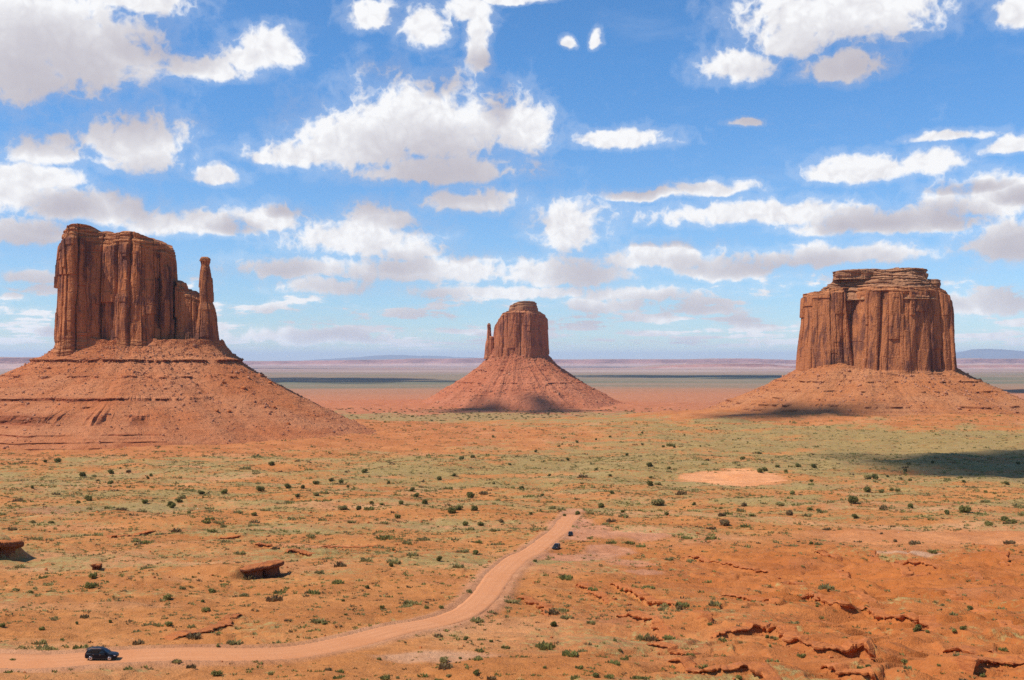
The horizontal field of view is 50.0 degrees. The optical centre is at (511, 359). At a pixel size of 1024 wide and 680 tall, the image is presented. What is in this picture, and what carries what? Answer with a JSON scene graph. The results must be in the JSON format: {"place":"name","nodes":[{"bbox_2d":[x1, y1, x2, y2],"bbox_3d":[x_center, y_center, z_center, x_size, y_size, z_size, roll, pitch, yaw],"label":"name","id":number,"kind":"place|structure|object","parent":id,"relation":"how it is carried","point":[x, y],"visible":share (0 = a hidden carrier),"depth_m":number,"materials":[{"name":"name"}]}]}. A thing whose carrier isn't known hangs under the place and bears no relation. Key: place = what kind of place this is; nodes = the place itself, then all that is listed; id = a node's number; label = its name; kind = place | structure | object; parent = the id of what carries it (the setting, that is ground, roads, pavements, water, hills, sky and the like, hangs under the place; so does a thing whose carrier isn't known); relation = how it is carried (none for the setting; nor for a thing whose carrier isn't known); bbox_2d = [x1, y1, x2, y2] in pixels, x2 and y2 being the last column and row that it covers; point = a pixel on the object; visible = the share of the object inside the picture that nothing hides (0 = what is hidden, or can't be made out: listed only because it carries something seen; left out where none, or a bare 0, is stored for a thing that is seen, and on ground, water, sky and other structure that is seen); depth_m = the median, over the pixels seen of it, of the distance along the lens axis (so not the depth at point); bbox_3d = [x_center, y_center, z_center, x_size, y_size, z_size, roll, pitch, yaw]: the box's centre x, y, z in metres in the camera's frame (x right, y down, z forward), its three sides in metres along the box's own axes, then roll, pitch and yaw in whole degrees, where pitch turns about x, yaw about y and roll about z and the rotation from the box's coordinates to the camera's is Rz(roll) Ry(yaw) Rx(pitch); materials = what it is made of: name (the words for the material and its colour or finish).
{"place":"outdoors","nodes":[
{"label":"outdoors","id":0,"kind":"place"},
{"bbox_2d":[0,515,577,668],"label":"dirt road","id":1,"kind":"structure","parent":0,"point":[486,593],"depth_m":174.19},
{"bbox_2d":[85,646,118,660],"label":"suv","id":2,"kind":"object","parent":1,"relation":"on","point":[96,652],"visible":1,"depth_m":158.36,"materials":[{"name":"blue paint"}]},
{"bbox_2d":[306,355,474,360],"bbox_3d":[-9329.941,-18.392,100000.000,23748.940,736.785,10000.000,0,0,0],"label":"mountain","id":3,"kind":"structure","parent":0,"point":[380,357],"depth_m":97870.28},
{"bbox_2d":[0,366,1023,679],"bbox_3d":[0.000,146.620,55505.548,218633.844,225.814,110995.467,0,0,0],"label":"ground","id":4,"kind":"structure","parent":0,"point":[670,398],"depth_m":402.90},
{"bbox_2d":[0,539,23,557],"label":"rock outcrop","id":5,"kind":"object","parent":4,"relation":"on","point":[7,547],"visible":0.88,"depth_m":330.20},
{"bbox_2d":[31,639,46,644],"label":"desert tuft","id":6,"kind":"object","parent":4,"relation":"on","point":[43,641],"visible":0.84,"depth_m":173.42,"materials":[{"name":"green plant"}]},
{"bbox_2d":[36,643,52,649],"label":"desert tuft","id":7,"kind":"object","parent":4,"relation":"on","point":[44,647],"visible":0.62,"depth_m":165.86,"materials":[{"name":"green plant"}]},
{"bbox_2d":[72,644,88,648],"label":"desert tuft","id":8,"kind":"object","parent":4,"relation":"on","point":[77,647],"visible":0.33,"depth_m":168.83,"materials":[{"name":"green plant"}]},
{"bbox_2d":[85,582,95,588],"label":"green shrub","id":9,"kind":"object","parent":4,"relation":"on","point":[88,585],"visible":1,"depth_m":255.73,"materials":[{"name":"green plant"}]},
{"bbox_2d":[88,572,96,578],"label":"green shrub","id":10,"kind":"object","parent":4,"relation":"on","point":[93,575],"visible":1,"depth_m":273.27,"materials":[{"name":"green plant"}]},
{"bbox_2d":[90,563,101,569],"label":"rock outcrop","id":11,"kind":"object","parent":4,"relation":"on","point":[96,566],"visible":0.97,"depth_m":300.21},
{"bbox_2d":[106,530,156,537],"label":"rock ledge","id":12,"kind":"object","parent":4,"relation":"on","point":[138,533],"visible":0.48,"depth_m":434.52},
{"bbox_2d":[132,639,144,644],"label":"desert tuft","id":13,"kind":"object","parent":4,"relation":"on","point":[136,642],"visible":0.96,"depth_m":177.47,"materials":[{"name":"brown plant"}]},
{"bbox_2d":[163,594,172,599],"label":"green shrub","id":14,"kind":"object","parent":4,"relation":"on","point":[167,596],"visible":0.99,"depth_m":239.13,"materials":[{"name":"green plant"}]},
{"bbox_2d":[0,223,375,450],"bbox_3d":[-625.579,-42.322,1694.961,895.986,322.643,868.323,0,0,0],"label":"sandstone butte","id":15,"kind":"object","parent":4,"relation":"on","point":[125,289],"visible":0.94,"depth_m":1610.94,"materials":[{"name":"stone"}]},
{"bbox_2d":[0,343,375,449],"bbox_3d":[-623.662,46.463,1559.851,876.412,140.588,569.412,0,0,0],"label":"rubble","id":16,"kind":"object","parent":15,"relation":"on","point":[144,384],"visible":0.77,"depth_m":1575.70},
{"bbox_2d":[186,664,196,668],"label":"desert tuft","id":17,"kind":"object","parent":4,"relation":"on","point":[191,666],"visible":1,"depth_m":155.13,"materials":[{"name":"brown plant"}]},
{"bbox_2d":[186,631,201,639],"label":"desert tuft","id":18,"kind":"object","parent":4,"relation":"on","point":[198,635],"visible":1,"depth_m":179.43,"materials":[{"name":"brown plant"}]},
{"bbox_2d":[162,614,241,639],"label":"rock ledge","id":19,"kind":"object","parent":4,"relation":"on","point":[225,622],"visible":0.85,"depth_m":187.98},
{"bbox_2d":[201,607,210,611],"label":"green shrub","id":20,"kind":"object","parent":4,"relation":"on","point":[206,609],"visible":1,"depth_m":217.94,"materials":[{"name":"green plant"}]},
{"bbox_2d":[210,670,223,675],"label":"green shrub","id":21,"kind":"object","parent":4,"relation":"on","point":[216,673],"visible":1,"depth_m":151.33,"materials":[{"name":"green plant"}]},
{"bbox_2d":[219,535,240,538],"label":"rock ledge","id":22,"kind":"object","parent":4,"relation":"on","point":[227,537],"visible":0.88,"depth_m":412.07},
{"bbox_2d":[226,638,243,644],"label":"desert tuft","id":23,"kind":"object","parent":4,"relation":"on","point":[233,642],"visible":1,"depth_m":169.98,"materials":[{"name":"green plant"}]},
{"bbox_2d":[239,465,250,469],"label":"desert tuft","id":24,"kind":"object","parent":4,"relation":"on","point":[245,468],"visible":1,"depth_m":1012.96,"materials":[{"name":"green plant"}]},
{"bbox_2d":[243,574,255,579],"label":"desert tuft","id":25,"kind":"object","parent":4,"relation":"on","point":[248,578],"visible":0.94,"depth_m":281.75,"materials":[{"name":"brown plant"}]},
{"bbox_2d":[240,560,284,578],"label":"rock outcrop","id":26,"kind":"object","parent":4,"relation":"on","point":[268,569],"visible":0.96,"depth_m":288.43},
{"bbox_2d":[255,542,272,545],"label":"rock ledge","id":27,"kind":"object","parent":4,"relation":"on","point":[258,543],"visible":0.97,"depth_m":369.67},
{"bbox_2d":[266,595,282,601],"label":"desert tuft","id":28,"kind":"object","parent":4,"relation":"on","point":[274,598],"visible":0.96,"depth_m":235.74,"materials":[{"name":"brown plant"}]},
{"bbox_2d":[286,548,314,556],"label":"rock ledge","id":29,"kind":"object","parent":4,"relation":"on","point":[303,552],"visible":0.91,"depth_m":347.48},
{"bbox_2d":[306,589,319,593],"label":"desert tuft","id":30,"kind":"object","parent":4,"relation":"on","point":[309,591],"visible":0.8,"depth_m":253.41,"materials":[{"name":"green plant"}]},
{"bbox_2d":[310,618,326,623],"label":"desert tuft","id":31,"kind":"object","parent":4,"relation":"on","point":[314,620],"visible":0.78,"depth_m":197.64,"materials":[{"name":"green plant"}]},
{"bbox_2d":[331,579,343,583],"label":"desert tuft","id":32,"kind":"object","parent":4,"relation":"on","point":[337,581],"visible":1,"depth_m":269.54,"materials":[{"name":"green plant"}]},
{"bbox_2d":[333,561,346,567],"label":"desert tuft","id":33,"kind":"object","parent":4,"relation":"on","point":[339,564],"visible":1,"depth_m":303.28,"materials":[{"name":"brown plant"}]},
{"bbox_2d":[337,505,347,509],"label":"sage shrub","id":34,"kind":"object","parent":4,"relation":"on","point":[343,507],"visible":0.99,"depth_m":555.10,"materials":[{"name":"green plant"}]},
{"bbox_2d":[322,545,377,547],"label":"rock ledge","id":35,"kind":"object","parent":4,"relation":"on","point":[329,546],"visible":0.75,"depth_m":379.08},
{"bbox_2d":[361,557,372,561],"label":"desert tuft","id":36,"kind":"object","parent":4,"relation":"on","point":[363,559],"visible":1,"depth_m":313.33,"materials":[{"name":"green plant"}]},
{"bbox_2d":[376,534,392,539],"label":"desert tuft","id":37,"kind":"object","parent":4,"relation":"on","point":[385,537],"visible":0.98,"depth_m":402.36,"materials":[{"name":"green plant"}]},
{"bbox_2d":[380,675,389,679],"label":"desert tuft","id":38,"kind":"object","parent":4,"relation":"on","point":[385,677],"visible":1,"depth_m":145.11,"materials":[{"name":"green plant"}]},
{"bbox_2d":[386,558,400,563],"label":"desert tuft","id":39,"kind":"object","parent":4,"relation":"on","point":[395,561],"visible":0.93,"depth_m":313.10,"materials":[{"name":"green plant"}]},
{"bbox_2d":[403,600,417,604],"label":"desert tuft","id":40,"kind":"object","parent":4,"relation":"on","point":[406,602],"visible":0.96,"depth_m":232.35,"materials":[{"name":"green plant"}]},
{"bbox_2d":[406,551,418,555],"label":"desert tuft","id":41,"kind":"object","parent":4,"relation":"on","point":[411,554],"visible":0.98,"depth_m":332.08,"materials":[{"name":"green plant"}]},
{"bbox_2d":[439,656,448,662],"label":"sage shrub","id":42,"kind":"object","parent":4,"relation":"on","point":[443,659],"visible":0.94,"depth_m":159.72,"materials":[{"name":"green plant"}]},
{"bbox_2d":[438,662,453,669],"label":"desert tuft","id":43,"kind":"object","parent":4,"relation":"on","point":[443,666],"visible":1,"depth_m":153.01,"materials":[{"name":"brown plant"}]},
{"bbox_2d":[448,507,456,513],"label":"juniper bush","id":44,"kind":"object","parent":4,"relation":"on","point":[451,510],"visible":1,"depth_m":538.95,"materials":[{"name":"green plant"}]},
{"bbox_2d":[453,563,463,567],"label":"desert tuft","id":45,"kind":"object","parent":4,"relation":"on","point":[458,566],"visible":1,"depth_m":300.39,"materials":[{"name":"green plant"}]},
{"bbox_2d":[466,492,474,497],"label":"juniper bush","id":46,"kind":"object","parent":4,"relation":"on","point":[470,494],"visible":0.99,"depth_m":677.41,"materials":[{"name":"green plant"}]},
{"bbox_2d":[470,616,483,622],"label":"desert tuft","id":47,"kind":"object","parent":4,"relation":"on","point":[477,620],"visible":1,"depth_m":199.47,"materials":[{"name":"green plant"}]},
{"bbox_2d":[328,406,687,420],"bbox_3d":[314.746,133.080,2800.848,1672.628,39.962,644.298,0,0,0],"label":"brush","id":48,"kind":"object","parent":4,"relation":"on","point":[548,413],"visible":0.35,"depth_m":2878.93,"materials":[{"name":"green plant"}]},
{"bbox_2d":[504,599,516,603],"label":"desert tuft","id":49,"kind":"object","parent":4,"relation":"on","point":[510,601],"visible":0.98,"depth_m":229.44,"materials":[{"name":"green plant"}]},
{"bbox_2d":[0,413,1023,679],"bbox_3d":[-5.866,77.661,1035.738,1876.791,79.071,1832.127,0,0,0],"label":"desert scrub","id":50,"kind":"object","parent":4,"relation":"on","point":[426,491],"visible":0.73,"depth_m":566.95,"materials":[{"name":"green plant"}]},
{"bbox_2d":[0,357,1023,368],"bbox_3d":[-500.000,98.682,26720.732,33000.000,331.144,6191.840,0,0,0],"label":"distant mesa","id":51,"kind":"structure","parent":4,"relation":"on","point":[11,362],"depth_m":25996.54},
{"bbox_2d":[5,509,1023,679],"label":"loose stones","id":52,"kind":"object","parent":4,"relation":"on","point":[711,637],"visible":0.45,"depth_m":246.97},
{"bbox_2d":[421,301,621,409],"bbox_3d":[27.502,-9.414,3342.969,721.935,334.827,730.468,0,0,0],"label":"sandstone butte","id":53,"kind":"object","parent":4,"relation":"on","point":[521,328],"visible":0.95,"depth_m":3241.16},
{"bbox_2d":[427,352,624,408],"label":"rubble","id":54,"kind":"object","parent":53,"relation":"on","point":[546,384],"visible":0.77,"depth_m":3218.98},
{"bbox_2d":[517,595,558,615],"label":"rock ledge","id":55,"kind":"object","parent":4,"relation":"on","point":[529,600],"visible":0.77,"depth_m":226.90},
{"bbox_2d":[535,640,555,649],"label":"desert tuft","id":56,"kind":"object","parent":4,"relation":"on","point":[543,645],"visible":1,"depth_m":169.33,"materials":[{"name":"green plant"}]},
{"bbox_2d":[545,608,559,614],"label":"desert tuft","id":57,"kind":"object","parent":4,"relation":"on","point":[552,611],"visible":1,"depth_m":207.85,"materials":[{"name":"brown plant"}]},
{"bbox_2d":[552,543,559,549],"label":"suv","id":58,"kind":"object","parent":4,"relation":"on","point":[556,546],"visible":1,"depth_m":354.80,"materials":[{"name":"black paint"}]},
{"bbox_2d":[559,574,572,580],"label":"desert tuft","id":59,"kind":"object","parent":4,"relation":"on","point":[566,577],"visible":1,"depth_m":272.87,"materials":[{"name":"green plant"}]},
{"bbox_2d":[560,614,574,619],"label":"desert tuft","id":60,"kind":"object","parent":4,"relation":"on","point":[565,617],"visible":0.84,"depth_m":204.27,"materials":[{"name":"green plant"}]},
{"bbox_2d":[562,649,578,656],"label":"desert tuft","id":61,"kind":"object","parent":4,"relation":"on","point":[566,652],"visible":0.94,"depth_m":160.80,"materials":[{"name":"green plant"}]},
{"bbox_2d":[573,581,614,604],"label":"rock ledge","id":62,"kind":"object","parent":4,"relation":"on","point":[605,598],"visible":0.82,"depth_m":247.34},
{"bbox_2d":[605,659,619,664],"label":"desert tuft","id":63,"kind":"object","parent":4,"relation":"on","point":[615,662],"visible":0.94,"depth_m":154.46,"materials":[{"name":"green plant"}]},
{"bbox_2d":[243,358,1023,365],"bbox_3d":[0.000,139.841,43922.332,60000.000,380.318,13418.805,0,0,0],"label":"distant mesa","id":64,"kind":"structure","parent":4,"relation":"on","point":[559,362],"depth_m":40114.86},
{"bbox_2d":[635,633,649,640],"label":"desert tuft","id":65,"kind":"object","parent":4,"relation":"on","point":[639,637],"visible":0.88,"depth_m":188.82,"materials":[{"name":"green plant"}]},
{"bbox_2d":[616,610,678,640],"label":"rock ledge","id":66,"kind":"object","parent":4,"relation":"on","point":[658,623],"visible":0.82,"depth_m":194.67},
{"bbox_2d":[610,582,685,608],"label":"rock ledge","id":67,"kind":"object","parent":4,"relation":"on","point":[649,600],"visible":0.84,"depth_m":243.47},
{"bbox_2d":[646,635,659,641],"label":"desert tuft","id":68,"kind":"object","parent":4,"relation":"on","point":[650,638],"visible":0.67,"depth_m":186.82,"materials":[{"name":"brown plant"}]},
{"bbox_2d":[651,499,664,505],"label":"sage shrub","id":69,"kind":"object","parent":4,"relation":"on","point":[658,502],"visible":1,"depth_m":614.60,"materials":[{"name":"green plant"}]},
{"bbox_2d":[662,634,675,639],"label":"desert tuft","id":70,"kind":"object","parent":4,"relation":"on","point":[666,637],"visible":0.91,"depth_m":176.43,"materials":[{"name":"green plant"}]},
{"bbox_2d":[647,641,698,655],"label":"rock ledge","id":71,"kind":"object","parent":4,"relation":"on","point":[672,648],"visible":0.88,"depth_m":170.66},
{"bbox_2d":[675,490,686,494],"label":"desert tuft","id":72,"kind":"object","parent":4,"relation":"on","point":[679,492],"visible":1,"depth_m":678.24,"materials":[{"name":"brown plant"}]},
{"bbox_2d":[673,600,689,607],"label":"desert tuft","id":73,"kind":"object","parent":4,"relation":"on","point":[685,604],"visible":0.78,"depth_m":214.47,"materials":[{"name":"green plant"}]},
{"bbox_2d":[695,664,707,668],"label":"desert tuft","id":74,"kind":"object","parent":4,"relation":"on","point":[703,666],"visible":0.42,"depth_m":156.59,"materials":[{"name":"green plant"}]},
{"bbox_2d":[693,610,712,621],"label":"rock ledge","id":75,"kind":"object","parent":4,"relation":"on","point":[709,615],"visible":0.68,"depth_m":193.59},
{"bbox_2d":[705,535,716,539],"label":"desert tuft","id":76,"kind":"object","parent":4,"relation":"on","point":[711,537],"visible":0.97,"depth_m":394.00,"materials":[{"name":"green plant"}]},
{"bbox_2d":[708,599,721,606],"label":"desert tuft","id":77,"kind":"object","parent":4,"relation":"on","point":[716,603],"visible":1,"depth_m":215.95,"materials":[{"name":"green plant"}]},
{"bbox_2d":[719,519,729,525],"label":"dry shrub","id":78,"kind":"object","parent":4,"relation":"on","point":[725,522],"visible":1,"depth_m":462.26,"materials":[{"name":"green plant"}]},
{"bbox_2d":[668,656,782,679],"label":"rock ledge","id":79,"kind":"object","parent":4,"relation":"on","point":[765,670],"visible":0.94,"depth_m":149.76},
{"bbox_2d":[683,555,770,573],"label":"rock ledge","id":80,"kind":"object","parent":4,"relation":"on","point":[705,559],"visible":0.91,"depth_m":320.00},
{"bbox_2d":[721,594,783,604],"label":"rock ledge","id":81,"kind":"object","parent":4,"relation":"on","point":[757,598],"visible":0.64,"depth_m":236.13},
{"bbox_2d":[785,510,793,515],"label":"dry shrub","id":82,"kind":"object","parent":4,"relation":"on","point":[789,512],"visible":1,"depth_m":532.36,"materials":[{"name":"brown plant"}]},
{"bbox_2d":[781,581,806,584],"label":"rock ledge","id":83,"kind":"object","parent":4,"relation":"on","point":[795,583],"visible":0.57,"depth_m":271.61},
{"bbox_2d":[712,621,877,659],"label":"rock ledge","id":84,"kind":"object","parent":4,"relation":"on","point":[850,648],"visible":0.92,"depth_m":168.38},
{"bbox_2d":[818,583,834,590],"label":"desert tuft","id":85,"kind":"object","parent":4,"relation":"on","point":[823,586],"visible":1,"depth_m":238.16,"materials":[{"name":"green plant"}]},
{"bbox_2d":[814,550,842,560],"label":"rock ledge","id":86,"kind":"object","parent":4,"relation":"on","point":[826,554],"visible":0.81,"depth_m":332.17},
{"bbox_2d":[835,569,850,578],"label":"rock ledge","id":87,"kind":"object","parent":4,"relation":"on","point":[847,575],"visible":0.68,"depth_m":286.89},
{"bbox_2d":[820,662,875,679],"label":"rock ledge","id":88,"kind":"object","parent":4,"relation":"on","point":[840,669],"visible":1,"depth_m":148.82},
{"bbox_2d":[848,495,858,503],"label":"juniper bush","id":89,"kind":"object","parent":4,"relation":"on","point":[853,499],"visible":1,"depth_m":588.73,"materials":[{"name":"green plant"}]},
{"bbox_2d":[848,590,876,602],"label":"rock ledge","id":90,"kind":"object","parent":4,"relation":"on","point":[861,595],"visible":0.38,"depth_m":223.77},
{"bbox_2d":[703,267,1023,416],"bbox_3d":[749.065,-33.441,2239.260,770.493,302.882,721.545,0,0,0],"label":"sandstone butte","id":91,"kind":"object","parent":4,"relation":"on","point":[892,322],"visible":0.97,"depth_m":2142.61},
{"bbox_2d":[699,367,1023,414],"bbox_3d":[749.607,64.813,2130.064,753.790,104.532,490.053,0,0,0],"label":"rubble","id":92,"kind":"object","parent":91,"relation":"on","point":[905,377],"visible":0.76,"depth_m":2101.82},
{"bbox_2d":[801,591,941,630],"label":"rock ledge","id":93,"kind":"object","parent":4,"relation":"on","point":[929,622],"visible":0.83,"depth_m":212.75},
{"bbox_2d":[868,550,929,577],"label":"rock ledge","id":94,"kind":"object","parent":4,"relation":"on","point":[905,571],"visible":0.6,"depth_m":286.04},
{"bbox_2d":[908,540,920,544],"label":"desert tuft","id":95,"kind":"object","parent":4,"relation":"on","point":[914,542],"visible":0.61,"depth_m":375.05,"materials":[{"name":"beige plant"}]},
{"bbox_2d":[893,558,942,569],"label":"rock ledge","id":96,"kind":"object","parent":4,"relation":"on","point":[915,562],"visible":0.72,"depth_m":312.78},
{"bbox_2d":[913,624,922,631],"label":"juniper bush","id":97,"kind":"object","parent":4,"relation":"on","point":[918,627],"visible":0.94,"depth_m":189.37,"materials":[{"name":"green plant"}]},
{"bbox_2d":[958,505,971,512],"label":"green shrub","id":98,"kind":"object","parent":4,"relation":"on","point":[964,509],"visible":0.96,"depth_m":538.01,"materials":[{"name":"green plant"}]},
{"bbox_2d":[945,590,1000,613],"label":"rock ledge","id":99,"kind":"object","parent":4,"relation":"on","point":[956,597],"visible":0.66,"depth_m":230.43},
{"bbox_2d":[943,645,1023,654],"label":"rock ledge","id":100,"kind":"object","parent":4,"relation":"on","point":[967,649],"visible":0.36,"depth_m":169.07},
{"bbox_2d":[951,655,1023,673],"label":"rock ledge","id":101,"kind":"object","parent":4,"relation":"on","point":[968,664],"visible":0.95,"depth_m":152.07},
{"bbox_2d":[961,569,1023,591],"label":"rock ledge","id":102,"kind":"object","parent":4,"relation":"on","point":[977,575],"visible":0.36,"depth_m":276.35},
{"bbox_2d":[979,545,1009,563],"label":"rock ledge","id":103,"kind":"object","parent":4,"relation":"on","point":[1004,555],"visible":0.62,"depth_m":319.34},
{"bbox_2d":[994,619,1023,635],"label":"rock ledge","id":104,"kind":"object","parent":4,"relation":"on","point":[1010,624],"visible":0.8,"depth_m":188.61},
{"bbox_2d":[1003,540,1015,543],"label":"desert tuft","id":105,"kind":"object","parent":4,"relation":"on","point":[1009,542],"visible":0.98,"depth_m":369.29,"materials":[{"name":"beige plant"}]},
{"bbox_2d":[1005,518,1017,523],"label":"green shrub","id":106,"kind":"object","parent":4,"relation":"on","point":[1013,521],"visible":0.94,"depth_m":463.79,"materials":[{"name":"green plant"}]},
{"bbox_2d":[0,0,1023,360],"label":"sky","id":107,"kind":"structure","parent":0,"point":[663,179],"materials":[{"name":"blue"}]},
{"bbox_2d":[956,349,1023,358],"bbox_3d":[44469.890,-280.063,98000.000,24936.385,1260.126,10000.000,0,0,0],"label":"mountain","id":108,"kind":"structure","parent":0,"point":[993,354],"depth_m":95512.44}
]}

